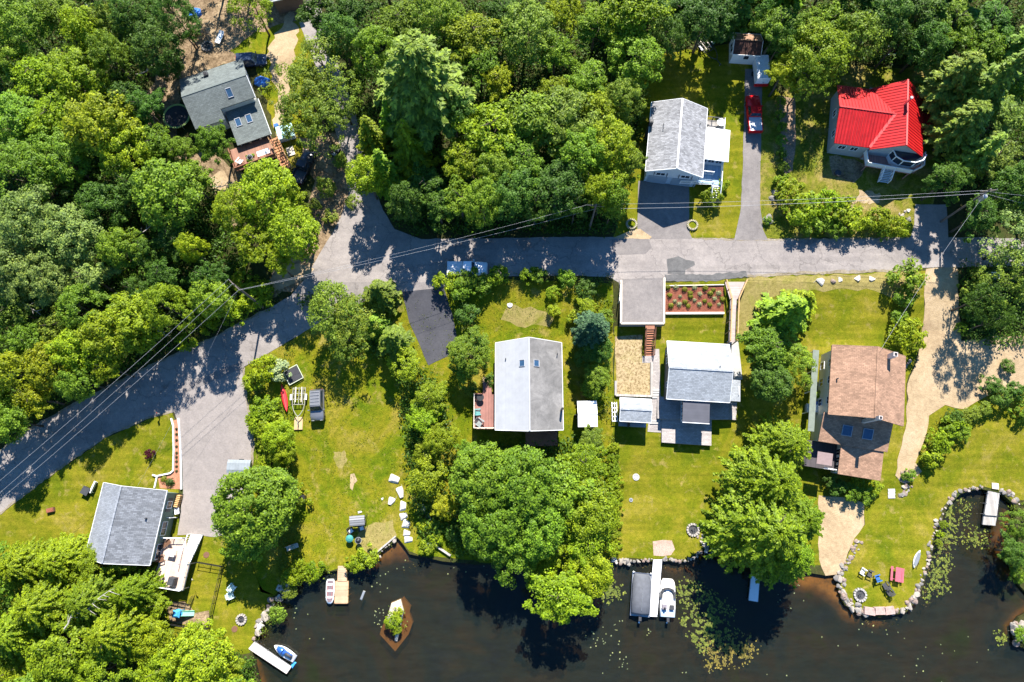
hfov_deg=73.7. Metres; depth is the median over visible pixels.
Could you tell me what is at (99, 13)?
broadleaf tree
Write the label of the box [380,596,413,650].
rock islet
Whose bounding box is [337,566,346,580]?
dock
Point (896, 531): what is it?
lawn
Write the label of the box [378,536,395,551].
timber wall
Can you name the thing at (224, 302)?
bush
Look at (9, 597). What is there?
broadleaf tree
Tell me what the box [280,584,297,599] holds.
bush
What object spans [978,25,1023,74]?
conifer tree
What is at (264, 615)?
boulder
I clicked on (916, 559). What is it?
canoe
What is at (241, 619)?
fire ring
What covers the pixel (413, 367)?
broadleaf tree
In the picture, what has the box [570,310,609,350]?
pine tree
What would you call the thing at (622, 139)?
broadleaf tree
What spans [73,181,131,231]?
broadleaf tree
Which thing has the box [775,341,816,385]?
broadleaf tree
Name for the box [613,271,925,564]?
lawn
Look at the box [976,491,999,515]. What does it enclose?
dock
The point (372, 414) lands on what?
lawn
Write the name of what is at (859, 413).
tan roofed house
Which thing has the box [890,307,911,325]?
bush
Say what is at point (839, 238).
sandy verge
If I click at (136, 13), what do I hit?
broadleaf tree
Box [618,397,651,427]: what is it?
storage shed
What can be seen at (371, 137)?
conifer tree
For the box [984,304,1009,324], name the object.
bush
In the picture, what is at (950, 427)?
bush
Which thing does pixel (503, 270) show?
bush
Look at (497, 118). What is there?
broadleaf tree
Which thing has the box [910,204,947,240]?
driveway
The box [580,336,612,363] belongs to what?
broadleaf tree
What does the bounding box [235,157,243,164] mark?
deck chair
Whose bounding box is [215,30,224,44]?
camping cot
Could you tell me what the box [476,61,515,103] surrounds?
broadleaf tree
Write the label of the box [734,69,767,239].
driveway
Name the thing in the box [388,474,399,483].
boulder
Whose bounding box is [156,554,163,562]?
deck chair
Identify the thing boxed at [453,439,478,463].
broadleaf tree
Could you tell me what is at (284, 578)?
bush
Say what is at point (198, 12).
tarp
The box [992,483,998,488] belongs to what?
dock step
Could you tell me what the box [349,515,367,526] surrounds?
canopy swing
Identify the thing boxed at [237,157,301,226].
broadleaf tree
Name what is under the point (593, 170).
broadleaf tree
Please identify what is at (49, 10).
broadleaf tree
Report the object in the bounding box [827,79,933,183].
red roofed house
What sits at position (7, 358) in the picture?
broadleaf tree
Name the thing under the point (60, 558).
broadleaf tree
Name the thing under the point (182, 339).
bush
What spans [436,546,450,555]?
timber wall
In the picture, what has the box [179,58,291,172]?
woodland house
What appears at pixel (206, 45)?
fire ring
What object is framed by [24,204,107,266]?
broadleaf tree
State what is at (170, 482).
garden plant
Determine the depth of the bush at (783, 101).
99.26 m
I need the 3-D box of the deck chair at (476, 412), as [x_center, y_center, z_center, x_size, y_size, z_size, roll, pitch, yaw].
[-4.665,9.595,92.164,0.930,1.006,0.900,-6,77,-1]
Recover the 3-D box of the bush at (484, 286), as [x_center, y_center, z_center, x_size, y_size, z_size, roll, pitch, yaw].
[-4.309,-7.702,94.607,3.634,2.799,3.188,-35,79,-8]
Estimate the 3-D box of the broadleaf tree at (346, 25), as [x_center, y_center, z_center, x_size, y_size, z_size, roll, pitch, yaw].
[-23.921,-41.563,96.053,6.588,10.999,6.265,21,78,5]
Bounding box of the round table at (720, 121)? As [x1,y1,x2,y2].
[717,118,724,125]
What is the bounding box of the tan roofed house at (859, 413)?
[801,345,905,480]
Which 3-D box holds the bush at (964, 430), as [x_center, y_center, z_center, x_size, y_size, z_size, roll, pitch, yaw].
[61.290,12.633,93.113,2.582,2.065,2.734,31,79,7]
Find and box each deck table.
[166,549,174,556]
[256,148,270,157]
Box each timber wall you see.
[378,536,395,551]
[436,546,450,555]
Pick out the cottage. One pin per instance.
(527, 397)
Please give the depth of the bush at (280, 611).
88.54 m
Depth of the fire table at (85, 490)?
92.33 m
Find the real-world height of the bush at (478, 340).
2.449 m
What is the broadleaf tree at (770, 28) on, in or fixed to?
on the ground at (262, 272)
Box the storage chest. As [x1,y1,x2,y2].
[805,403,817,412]
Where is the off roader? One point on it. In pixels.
(317, 405)
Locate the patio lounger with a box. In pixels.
[160,538,170,549]
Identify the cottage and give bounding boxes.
[473,337,563,445]
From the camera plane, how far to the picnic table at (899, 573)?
90.24 m
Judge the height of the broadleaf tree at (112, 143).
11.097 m
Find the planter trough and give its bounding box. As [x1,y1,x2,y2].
[46,507,55,512]
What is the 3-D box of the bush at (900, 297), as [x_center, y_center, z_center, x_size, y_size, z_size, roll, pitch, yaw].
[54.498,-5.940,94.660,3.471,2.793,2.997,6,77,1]
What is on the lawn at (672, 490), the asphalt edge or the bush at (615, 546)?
the bush at (615, 546)
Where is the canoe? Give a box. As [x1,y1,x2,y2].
[913,550,920,568]
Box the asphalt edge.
[665,271,747,281]
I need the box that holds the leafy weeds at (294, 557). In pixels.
[180,109,1023,639]
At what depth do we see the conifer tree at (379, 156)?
92.03 m
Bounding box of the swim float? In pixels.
[334,581,350,603]
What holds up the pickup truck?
on the driveway at (749, 226)
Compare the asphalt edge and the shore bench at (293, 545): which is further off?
the asphalt edge
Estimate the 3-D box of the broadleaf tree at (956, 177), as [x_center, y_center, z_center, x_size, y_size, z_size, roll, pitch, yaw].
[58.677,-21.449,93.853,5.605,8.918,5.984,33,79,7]
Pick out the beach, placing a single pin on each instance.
(842, 524)
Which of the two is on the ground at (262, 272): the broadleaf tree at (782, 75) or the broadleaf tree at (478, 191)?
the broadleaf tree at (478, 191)
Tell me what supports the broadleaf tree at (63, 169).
on the ground at (262, 272)
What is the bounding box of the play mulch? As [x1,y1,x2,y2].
[167,601,209,625]
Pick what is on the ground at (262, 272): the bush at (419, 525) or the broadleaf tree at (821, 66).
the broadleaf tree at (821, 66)
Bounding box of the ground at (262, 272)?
[0,0,1023,681]
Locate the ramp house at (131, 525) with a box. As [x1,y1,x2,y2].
[85,482,203,590]
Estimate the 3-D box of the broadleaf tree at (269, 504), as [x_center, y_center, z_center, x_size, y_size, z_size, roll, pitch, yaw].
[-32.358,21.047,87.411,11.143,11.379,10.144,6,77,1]
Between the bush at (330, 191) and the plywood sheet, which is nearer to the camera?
the plywood sheet
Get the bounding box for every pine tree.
[373,28,480,151]
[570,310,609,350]
[914,49,987,118]
[921,99,993,159]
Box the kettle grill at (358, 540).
[355,537,361,543]
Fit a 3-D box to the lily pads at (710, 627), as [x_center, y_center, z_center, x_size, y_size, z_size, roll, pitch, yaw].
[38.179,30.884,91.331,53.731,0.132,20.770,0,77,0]
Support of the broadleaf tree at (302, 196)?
on the ground at (262, 272)
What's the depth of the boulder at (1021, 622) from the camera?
89.11 m
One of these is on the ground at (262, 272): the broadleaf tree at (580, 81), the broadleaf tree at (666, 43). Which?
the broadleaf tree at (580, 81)
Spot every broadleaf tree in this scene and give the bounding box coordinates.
[0,0,59,55]
[0,38,34,84]
[0,89,43,146]
[0,138,59,226]
[0,184,88,254]
[0,209,30,239]
[0,239,44,300]
[0,287,40,332]
[0,316,46,361]
[0,350,33,395]
[0,379,11,409]
[0,397,43,444]
[0,536,59,594]
[0,540,15,612]
[0,594,50,659]
[0,649,15,667]
[0,652,32,681]
[2,52,70,98]
[4,249,73,311]
[4,671,64,681]
[9,379,64,419]
[12,575,78,641]
[21,84,81,141]
[21,340,81,393]
[21,650,79,681]
[22,123,94,188]
[23,600,98,681]
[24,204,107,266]
[31,531,99,585]
[32,0,75,36]
[37,306,80,341]
[42,44,111,101]
[43,328,105,372]
[53,282,121,328]
[53,362,108,403]
[57,4,114,62]
[61,90,143,159]
[62,564,136,626]
[68,257,124,303]
[68,543,135,591]
[69,652,95,681]
[71,307,146,360]
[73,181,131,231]
[74,647,145,681]
[75,0,123,47]
[84,29,133,84]
[84,599,153,665]
[91,120,157,179]
[91,354,134,385]
[93,0,158,43]
[94,226,151,269]
[95,288,166,353]
[96,668,119,681]
[103,80,147,119]
[109,565,168,612]
[110,165,141,207]
[120,275,160,308]
[124,89,169,133]
[124,231,169,273]
[128,616,175,663]
[129,16,184,78]
[129,157,203,232]
[132,123,185,165]
[132,640,181,681]
[137,282,199,330]
[144,256,182,292]
[144,589,172,620]
[147,213,192,262]
[150,0,201,47]
[155,54,185,83]
[155,134,199,166]
[161,617,237,681]
[168,10,202,49]
[171,158,213,201]
[173,232,210,264]
[180,256,230,293]
[186,276,232,320]
[190,119,235,165]
[203,644,245,681]
[210,181,268,232]
[210,464,300,548]
[210,510,278,562]
[217,676,256,681]
[226,0,273,35]
[230,218,274,266]
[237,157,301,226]
[255,468,300,506]
[258,62,334,130]
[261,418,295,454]
[264,247,294,277]
[266,205,321,262]
[268,182,310,213]
[269,439,296,465]
[277,89,327,139]
[279,95,348,158]
[288,34,357,100]
[295,0,338,30]
[306,279,359,342]
[316,10,359,66]
[316,63,363,124]
[322,313,370,364]
[329,293,384,351]
[335,0,380,38]
[344,154,390,199]
[351,23,394,78]
[372,0,419,38]
[385,116,415,128]
[385,180,422,221]
[385,346,420,382]
[405,404,443,441]
[405,454,448,499]
[407,161,444,208]
[409,0,465,45]
[410,380,447,414]
[412,439,437,468]
[418,190,458,231]
[421,420,460,455]
[427,492,457,519]
[433,83,477,139]
[440,10,505,61]
[441,136,482,193]
[442,173,479,222]
[447,324,493,374]
[447,364,478,388]
[448,441,523,515]
[450,98,517,158]
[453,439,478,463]
[454,38,511,90]
[457,493,527,562]
[463,176,504,228]
[475,151,517,189]
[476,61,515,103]
[480,0,525,27]
[482,444,564,529]
[487,162,550,222]
[491,133,544,188]
[491,529,539,588]
[498,0,555,66]
[504,499,568,562]
[507,88,571,151]
[519,193,548,225]
[522,568,599,625]
[525,559,555,601]
[529,158,586,219]
[531,76,576,111]
[532,85,602,157]
[532,525,570,577]
[534,457,600,521]
[535,29,580,77]
[539,0,583,38]
[551,123,608,179]
[555,442,608,485]
[559,518,612,569]
[561,476,619,545]
[562,194,592,225]
[562,548,613,598]
[563,58,607,107]
[567,166,605,208]
[572,1,617,53]
[574,348,591,367]
[576,297,598,312]
[578,423,605,448]
[580,82,630,129]
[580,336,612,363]
[583,172,618,217]
[583,362,610,397]
[585,113,636,172]
[594,161,639,194]
[595,179,630,224]
[600,0,675,56]
[605,30,665,88]
[606,77,646,125]
[611,141,647,183]
[649,14,685,63]
[656,0,693,41]
[673,1,715,34]
[675,0,749,53]
[695,485,807,586]
[701,495,748,540]
[712,434,805,512]
[720,0,776,37]
[735,321,790,371]
[742,412,812,472]
[747,2,811,55]
[749,357,794,402]
[749,541,815,590]
[764,52,801,96]
[766,19,802,62]
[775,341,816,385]
[784,18,851,90]
[787,52,833,105]
[793,490,824,541]
[799,374,812,391]
[801,0,854,51]
[822,9,892,65]
[833,0,857,19]
[857,0,915,46]
[874,24,921,68]
[888,0,948,41]
[895,17,953,73]
[920,158,974,206]
[930,0,975,43]
[949,192,1005,242]
[951,281,1006,321]
[955,26,1006,70]
[961,0,1014,53]
[967,302,1020,330]
[968,130,1023,181]
[971,242,1023,306]
[977,207,1023,266]
[979,94,1023,136]
[986,160,1023,212]
[994,528,1023,572]
[998,508,1023,539]
[1003,74,1023,99]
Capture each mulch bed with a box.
[158,419,179,488]
[665,285,723,311]
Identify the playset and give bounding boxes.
[172,609,194,617]
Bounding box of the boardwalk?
[724,279,747,344]
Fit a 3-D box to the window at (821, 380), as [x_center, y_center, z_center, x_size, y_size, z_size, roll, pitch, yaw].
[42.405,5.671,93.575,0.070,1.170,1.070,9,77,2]
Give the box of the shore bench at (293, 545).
[286,543,298,550]
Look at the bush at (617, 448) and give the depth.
92.83 m
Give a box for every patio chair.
[346,526,354,534]
[358,525,365,531]
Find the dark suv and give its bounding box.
[235,51,266,67]
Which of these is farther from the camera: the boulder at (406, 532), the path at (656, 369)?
the path at (656, 369)
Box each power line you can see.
[1,283,232,491]
[1,295,232,498]
[2,284,222,478]
[239,205,584,289]
[241,209,592,289]
[621,193,980,208]
[650,190,981,203]
[881,194,984,348]
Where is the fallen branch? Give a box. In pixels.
[86,590,118,613]
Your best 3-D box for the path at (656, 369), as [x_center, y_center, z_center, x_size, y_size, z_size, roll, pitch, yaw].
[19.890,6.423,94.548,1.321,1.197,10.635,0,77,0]
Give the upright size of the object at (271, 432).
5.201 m
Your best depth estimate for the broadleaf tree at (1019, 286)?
88.48 m
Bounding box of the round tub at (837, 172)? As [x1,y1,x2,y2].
[835,170,840,175]
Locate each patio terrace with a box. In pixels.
[657,396,728,419]
[661,419,711,445]
[729,402,736,419]
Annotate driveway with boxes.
[174,369,251,536]
[402,288,456,364]
[637,181,691,238]
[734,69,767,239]
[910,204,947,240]
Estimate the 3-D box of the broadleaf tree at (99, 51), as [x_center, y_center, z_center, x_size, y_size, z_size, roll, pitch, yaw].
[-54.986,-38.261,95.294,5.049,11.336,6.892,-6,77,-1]
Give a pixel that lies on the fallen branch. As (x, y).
(99, 599)
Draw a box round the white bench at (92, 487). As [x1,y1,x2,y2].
[89,481,97,492]
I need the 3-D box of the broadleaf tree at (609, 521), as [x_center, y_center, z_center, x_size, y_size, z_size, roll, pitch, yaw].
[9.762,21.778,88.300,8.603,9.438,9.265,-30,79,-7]
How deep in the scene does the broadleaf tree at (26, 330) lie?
87.92 m
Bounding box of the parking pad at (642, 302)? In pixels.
[617,277,664,326]
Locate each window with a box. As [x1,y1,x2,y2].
[154,543,162,559]
[160,521,167,535]
[166,501,172,508]
[320,391,322,407]
[655,172,665,175]
[680,175,690,178]
[730,40,732,54]
[818,398,821,406]
[819,378,823,386]
[820,361,824,369]
[836,145,846,149]
[849,147,858,150]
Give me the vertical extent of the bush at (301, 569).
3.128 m
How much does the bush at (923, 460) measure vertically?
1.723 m
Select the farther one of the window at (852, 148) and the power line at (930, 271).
the window at (852, 148)
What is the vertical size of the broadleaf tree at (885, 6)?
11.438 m
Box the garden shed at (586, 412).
[573,401,597,427]
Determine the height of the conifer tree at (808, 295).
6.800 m
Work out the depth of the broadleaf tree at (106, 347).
86.42 m
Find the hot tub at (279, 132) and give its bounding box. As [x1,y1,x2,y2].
[275,123,295,141]
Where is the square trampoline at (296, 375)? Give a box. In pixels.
[283,364,303,384]
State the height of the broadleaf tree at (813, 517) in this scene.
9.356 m
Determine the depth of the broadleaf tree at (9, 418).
86.71 m
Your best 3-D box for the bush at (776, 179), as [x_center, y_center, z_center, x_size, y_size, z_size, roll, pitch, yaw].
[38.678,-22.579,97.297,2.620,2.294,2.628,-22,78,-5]
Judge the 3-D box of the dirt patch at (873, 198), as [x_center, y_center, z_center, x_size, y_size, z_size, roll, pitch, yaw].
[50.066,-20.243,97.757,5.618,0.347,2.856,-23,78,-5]
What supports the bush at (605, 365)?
on the lawn at (533, 295)
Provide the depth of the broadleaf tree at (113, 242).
88.06 m
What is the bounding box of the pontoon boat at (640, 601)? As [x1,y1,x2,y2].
[630,571,651,622]
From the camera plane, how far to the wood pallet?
98.63 m
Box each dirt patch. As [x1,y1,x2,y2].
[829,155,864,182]
[851,190,880,207]
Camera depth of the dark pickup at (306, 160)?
97.32 m
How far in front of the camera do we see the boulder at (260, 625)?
89.21 m
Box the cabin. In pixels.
[270,0,305,13]
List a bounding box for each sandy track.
[211,170,232,233]
[267,11,298,126]
[270,263,313,292]
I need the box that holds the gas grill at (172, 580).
[167,576,178,585]
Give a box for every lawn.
[0,413,272,661]
[244,301,409,595]
[383,279,613,569]
[613,44,784,238]
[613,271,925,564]
[615,335,649,394]
[841,388,1023,609]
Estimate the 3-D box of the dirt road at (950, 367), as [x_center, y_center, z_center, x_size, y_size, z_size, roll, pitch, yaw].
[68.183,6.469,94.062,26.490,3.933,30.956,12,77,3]
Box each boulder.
[255,628,261,635]
[257,622,263,629]
[261,606,268,621]
[267,597,273,602]
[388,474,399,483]
[388,496,396,504]
[396,486,403,497]
[399,513,407,520]
[400,501,405,510]
[401,519,409,527]
[403,529,409,535]
[404,536,412,542]
[816,278,824,285]
[837,575,841,582]
[854,602,861,606]
[914,591,919,596]
[1010,622,1018,630]
[1012,639,1019,646]
[1018,620,1023,627]
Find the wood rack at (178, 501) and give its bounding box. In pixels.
[172,494,183,507]
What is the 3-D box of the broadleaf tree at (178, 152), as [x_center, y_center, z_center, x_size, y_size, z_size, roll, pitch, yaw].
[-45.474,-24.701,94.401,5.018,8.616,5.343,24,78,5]
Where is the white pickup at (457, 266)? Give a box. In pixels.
[447,259,487,276]
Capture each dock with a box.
[248,641,291,673]
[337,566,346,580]
[650,559,661,616]
[744,576,758,601]
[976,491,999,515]
[981,515,996,525]
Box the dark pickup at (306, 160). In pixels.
[291,149,316,185]
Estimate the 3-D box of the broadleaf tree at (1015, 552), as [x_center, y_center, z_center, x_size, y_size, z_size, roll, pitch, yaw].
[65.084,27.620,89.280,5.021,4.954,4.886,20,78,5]
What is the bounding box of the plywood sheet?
[294,417,302,429]
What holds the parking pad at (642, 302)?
on the ground at (262, 272)
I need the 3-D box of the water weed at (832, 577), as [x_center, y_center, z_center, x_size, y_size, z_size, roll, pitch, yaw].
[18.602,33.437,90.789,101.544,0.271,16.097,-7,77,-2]
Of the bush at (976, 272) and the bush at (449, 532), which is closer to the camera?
the bush at (449, 532)
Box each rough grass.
[230,21,321,167]
[760,63,941,238]
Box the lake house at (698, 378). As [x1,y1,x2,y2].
[664,341,740,423]
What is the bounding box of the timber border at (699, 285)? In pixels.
[665,284,723,285]
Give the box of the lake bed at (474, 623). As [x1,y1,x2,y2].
[255,490,1023,681]
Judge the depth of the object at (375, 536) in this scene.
91.88 m
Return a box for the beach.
[818,495,863,575]
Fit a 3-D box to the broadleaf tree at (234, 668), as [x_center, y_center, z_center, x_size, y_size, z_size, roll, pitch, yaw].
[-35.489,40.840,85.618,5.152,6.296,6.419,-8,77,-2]
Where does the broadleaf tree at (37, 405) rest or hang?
on the ground at (262, 272)
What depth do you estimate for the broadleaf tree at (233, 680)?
82.58 m
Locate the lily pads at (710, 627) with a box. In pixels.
[597,495,1007,654]
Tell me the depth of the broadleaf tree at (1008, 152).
91.08 m
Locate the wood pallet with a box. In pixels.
[286,146,294,156]
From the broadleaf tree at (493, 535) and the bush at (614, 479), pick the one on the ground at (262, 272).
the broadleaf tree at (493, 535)
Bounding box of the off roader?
[308,389,324,420]
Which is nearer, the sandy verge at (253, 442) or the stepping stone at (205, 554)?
the stepping stone at (205, 554)
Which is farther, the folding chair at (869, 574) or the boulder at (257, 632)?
the folding chair at (869, 574)
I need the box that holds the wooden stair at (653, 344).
[644,324,655,355]
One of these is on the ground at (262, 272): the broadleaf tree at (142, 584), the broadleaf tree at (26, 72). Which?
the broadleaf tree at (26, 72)
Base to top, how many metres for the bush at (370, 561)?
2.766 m
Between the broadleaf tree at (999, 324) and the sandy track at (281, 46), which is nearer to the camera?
the broadleaf tree at (999, 324)
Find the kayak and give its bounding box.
[281,384,287,411]
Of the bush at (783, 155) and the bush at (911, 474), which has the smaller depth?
the bush at (911, 474)
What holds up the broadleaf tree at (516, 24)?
on the ground at (262, 272)
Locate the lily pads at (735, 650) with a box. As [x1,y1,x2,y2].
[698,632,758,671]
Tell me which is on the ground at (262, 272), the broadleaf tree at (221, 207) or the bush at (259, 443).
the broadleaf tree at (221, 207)
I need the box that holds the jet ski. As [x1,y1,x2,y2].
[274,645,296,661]
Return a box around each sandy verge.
[0,310,265,450]
[0,411,170,514]
[242,368,254,464]
[614,229,650,238]
[693,237,905,240]
[747,267,919,277]
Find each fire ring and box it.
[201,40,212,51]
[235,614,246,625]
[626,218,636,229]
[686,523,699,536]
[687,219,697,230]
[853,588,866,601]
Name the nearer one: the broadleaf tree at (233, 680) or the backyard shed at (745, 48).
the broadleaf tree at (233, 680)
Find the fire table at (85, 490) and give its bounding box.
[80,486,90,495]
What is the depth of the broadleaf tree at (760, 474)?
83.32 m
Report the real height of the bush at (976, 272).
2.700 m
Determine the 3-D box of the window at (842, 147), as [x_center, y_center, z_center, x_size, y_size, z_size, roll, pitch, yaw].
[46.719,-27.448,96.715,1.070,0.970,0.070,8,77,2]
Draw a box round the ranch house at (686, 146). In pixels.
[644,98,729,200]
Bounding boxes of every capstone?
[863,606,875,615]
[873,606,885,614]
[885,606,894,614]
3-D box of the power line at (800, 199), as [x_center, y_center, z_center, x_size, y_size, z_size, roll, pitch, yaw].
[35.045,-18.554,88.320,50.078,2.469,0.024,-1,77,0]
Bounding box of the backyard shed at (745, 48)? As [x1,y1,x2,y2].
[729,33,762,64]
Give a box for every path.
[642,356,651,362]
[648,421,661,432]
[652,349,660,420]
[727,341,741,379]
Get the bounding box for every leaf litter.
[146,0,296,225]
[269,133,348,297]
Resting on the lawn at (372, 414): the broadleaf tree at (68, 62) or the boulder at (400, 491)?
the boulder at (400, 491)
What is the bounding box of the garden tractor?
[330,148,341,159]
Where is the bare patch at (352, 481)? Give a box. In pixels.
[350,473,356,489]
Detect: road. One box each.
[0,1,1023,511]
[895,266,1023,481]
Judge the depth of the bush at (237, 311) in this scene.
93.67 m
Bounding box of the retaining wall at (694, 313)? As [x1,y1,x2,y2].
[665,312,724,314]
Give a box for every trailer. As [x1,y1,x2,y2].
[226,459,251,472]
[290,387,307,424]
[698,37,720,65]
[751,55,770,86]
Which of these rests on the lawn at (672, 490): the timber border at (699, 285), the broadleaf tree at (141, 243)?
the timber border at (699, 285)
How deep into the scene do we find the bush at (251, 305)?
93.38 m
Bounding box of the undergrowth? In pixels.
[0,0,1023,681]
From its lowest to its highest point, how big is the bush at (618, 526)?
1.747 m
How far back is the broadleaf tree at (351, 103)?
92.09 m
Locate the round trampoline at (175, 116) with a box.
[159,101,189,129]
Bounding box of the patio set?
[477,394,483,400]
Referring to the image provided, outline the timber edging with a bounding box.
[614,362,652,397]
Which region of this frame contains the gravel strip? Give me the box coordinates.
[779,95,795,173]
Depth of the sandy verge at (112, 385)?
94.68 m
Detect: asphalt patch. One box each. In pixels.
[185,361,243,392]
[612,239,651,254]
[667,256,694,273]
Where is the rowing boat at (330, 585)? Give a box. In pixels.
[326,579,334,603]
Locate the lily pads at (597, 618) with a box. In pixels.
[285,560,968,681]
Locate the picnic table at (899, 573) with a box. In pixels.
[890,566,903,582]
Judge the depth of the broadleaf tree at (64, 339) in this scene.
86.31 m
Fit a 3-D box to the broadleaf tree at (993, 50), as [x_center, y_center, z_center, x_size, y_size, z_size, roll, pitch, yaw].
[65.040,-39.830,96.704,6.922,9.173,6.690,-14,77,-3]
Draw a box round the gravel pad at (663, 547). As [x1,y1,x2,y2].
[653,540,674,555]
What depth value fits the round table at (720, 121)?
97.77 m
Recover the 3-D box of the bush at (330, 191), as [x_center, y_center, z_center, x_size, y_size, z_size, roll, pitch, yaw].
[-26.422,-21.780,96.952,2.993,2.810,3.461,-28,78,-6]
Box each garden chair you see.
[225,591,235,599]
[226,583,235,592]
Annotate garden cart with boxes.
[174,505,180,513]
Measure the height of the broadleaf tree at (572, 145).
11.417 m
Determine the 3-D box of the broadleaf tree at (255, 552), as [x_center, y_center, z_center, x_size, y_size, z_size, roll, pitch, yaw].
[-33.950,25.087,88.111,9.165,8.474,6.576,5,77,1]
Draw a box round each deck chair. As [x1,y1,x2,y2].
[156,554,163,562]
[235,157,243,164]
[474,408,480,415]
[474,417,483,426]
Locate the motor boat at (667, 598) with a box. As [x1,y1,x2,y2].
[660,578,675,622]
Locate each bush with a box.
[143,449,155,458]
[154,87,169,103]
[154,109,163,119]
[174,332,198,351]
[181,137,194,150]
[197,314,221,334]
[200,295,229,317]
[222,300,248,326]
[229,266,259,292]
[237,279,273,312]
[242,374,264,391]
[244,403,277,436]
[248,354,277,384]
[249,394,279,421]
[252,278,274,301]
[255,411,287,441]
[255,437,275,456]
[255,454,281,468]
[267,357,291,381]
[269,606,287,625]
[280,568,300,587]
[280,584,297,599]
[282,558,307,585]
[284,482,313,516]
[304,197,321,216]
[305,560,325,579]
[305,571,316,585]
[316,177,336,199]
[321,208,338,223]
[331,150,347,168]
[343,555,359,573]
[344,193,361,210]
[355,542,379,570]
[384,610,402,630]
[391,624,401,634]
[392,607,402,614]
[416,518,432,534]
[417,539,434,554]
[427,533,442,548]
[430,516,447,535]
[431,271,455,295]
[444,520,461,541]
[449,275,471,301]
[454,266,478,288]
[454,302,480,325]
[462,381,477,397]
[466,331,484,352]
[471,272,492,298]
[484,372,494,388]
[487,264,509,286]
[519,266,537,285]
[534,267,548,283]
[545,285,561,300]
[546,303,560,315]
[556,268,576,287]
[566,309,580,324]
[574,276,598,299]
[580,381,599,400]
[591,354,610,376]
[596,308,615,322]
[606,442,619,454]
[606,454,619,465]
[606,462,620,476]
[607,473,624,490]
[607,541,623,557]
[609,489,623,502]
[610,529,622,542]
[611,502,624,515]
[614,517,622,528]
[698,187,724,209]
[710,176,729,192]
[763,216,771,224]
[772,173,790,188]
[773,177,806,209]
[774,109,785,119]
[775,95,786,107]
[775,134,787,147]
[775,147,787,158]
[776,121,787,131]
[778,161,790,172]
[779,190,820,227]
[800,215,826,236]
[809,187,844,224]
[821,474,839,489]
[822,194,855,225]
[823,220,846,240]
[828,478,846,496]
[836,203,870,234]
[838,481,860,501]
[850,476,865,488]
[854,487,875,505]
[865,205,891,232]
[865,479,884,495]
[876,212,903,237]
[876,227,891,241]
[884,256,929,291]
[887,315,928,350]
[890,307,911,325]
[892,287,919,307]
[895,216,912,237]
[901,473,907,481]
[905,468,916,481]
[919,445,943,468]
[919,453,936,468]
[925,427,954,453]
[933,539,942,547]
[935,529,944,537]
[939,520,948,529]
[940,415,965,437]
[945,408,964,423]
[950,414,966,429]
[951,425,970,442]
[953,322,967,334]
[956,279,975,298]
[958,421,972,431]
[959,305,986,328]
[961,409,975,424]
[964,405,983,420]
[970,266,992,286]
[973,400,992,416]
[978,373,1003,394]
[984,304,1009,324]
[987,386,1014,407]
[1001,358,1015,373]
[1006,380,1023,400]
[1006,399,1023,422]
[1007,565,1023,584]
[1014,625,1023,642]
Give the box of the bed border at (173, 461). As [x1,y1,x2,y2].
[152,418,182,488]
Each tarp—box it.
[188,8,201,18]
[254,76,269,86]
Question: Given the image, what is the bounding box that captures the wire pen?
[166,561,223,629]
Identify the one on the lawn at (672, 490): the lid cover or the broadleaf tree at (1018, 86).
the lid cover
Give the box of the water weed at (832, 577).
[269,492,1005,626]
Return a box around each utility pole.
[228,279,263,307]
[587,204,603,229]
[940,188,996,222]
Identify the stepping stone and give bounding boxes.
[203,552,208,557]
[232,626,237,631]
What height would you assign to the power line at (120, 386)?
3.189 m
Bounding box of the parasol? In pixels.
[346,535,352,542]
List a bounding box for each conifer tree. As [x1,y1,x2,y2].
[355,115,393,163]
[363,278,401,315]
[363,313,392,344]
[370,148,408,203]
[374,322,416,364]
[378,100,397,150]
[388,119,441,180]
[598,0,654,27]
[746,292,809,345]
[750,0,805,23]
[774,289,817,321]
[927,48,1023,127]
[931,131,1007,195]
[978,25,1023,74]
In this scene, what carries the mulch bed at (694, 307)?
on the lawn at (672, 490)
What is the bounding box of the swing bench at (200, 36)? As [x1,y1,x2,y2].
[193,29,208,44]
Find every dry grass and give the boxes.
[333,451,346,468]
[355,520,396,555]
[501,305,553,327]
[739,271,920,335]
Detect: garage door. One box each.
[646,175,667,183]
[669,178,691,186]
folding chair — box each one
[858,567,867,575]
[867,569,874,577]
[874,574,882,582]
[882,581,891,590]
[885,589,895,596]
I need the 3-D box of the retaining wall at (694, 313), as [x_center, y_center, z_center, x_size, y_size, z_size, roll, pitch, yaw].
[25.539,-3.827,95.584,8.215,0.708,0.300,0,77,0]
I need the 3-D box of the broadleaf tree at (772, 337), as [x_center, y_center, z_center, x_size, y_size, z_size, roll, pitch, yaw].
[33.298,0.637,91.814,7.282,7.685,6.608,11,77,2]
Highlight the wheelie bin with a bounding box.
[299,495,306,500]
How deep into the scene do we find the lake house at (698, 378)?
90.73 m
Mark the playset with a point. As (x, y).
(177, 613)
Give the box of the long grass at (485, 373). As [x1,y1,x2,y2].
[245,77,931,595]
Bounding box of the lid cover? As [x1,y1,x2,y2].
[633,474,639,480]
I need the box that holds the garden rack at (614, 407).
[611,402,617,421]
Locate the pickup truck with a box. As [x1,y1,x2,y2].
[745,95,762,132]
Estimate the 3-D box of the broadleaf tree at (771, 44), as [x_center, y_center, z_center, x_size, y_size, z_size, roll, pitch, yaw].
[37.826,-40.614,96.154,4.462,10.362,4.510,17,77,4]
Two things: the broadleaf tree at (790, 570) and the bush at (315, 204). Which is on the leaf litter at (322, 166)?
the bush at (315, 204)
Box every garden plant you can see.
[160,476,167,482]
[165,478,174,486]

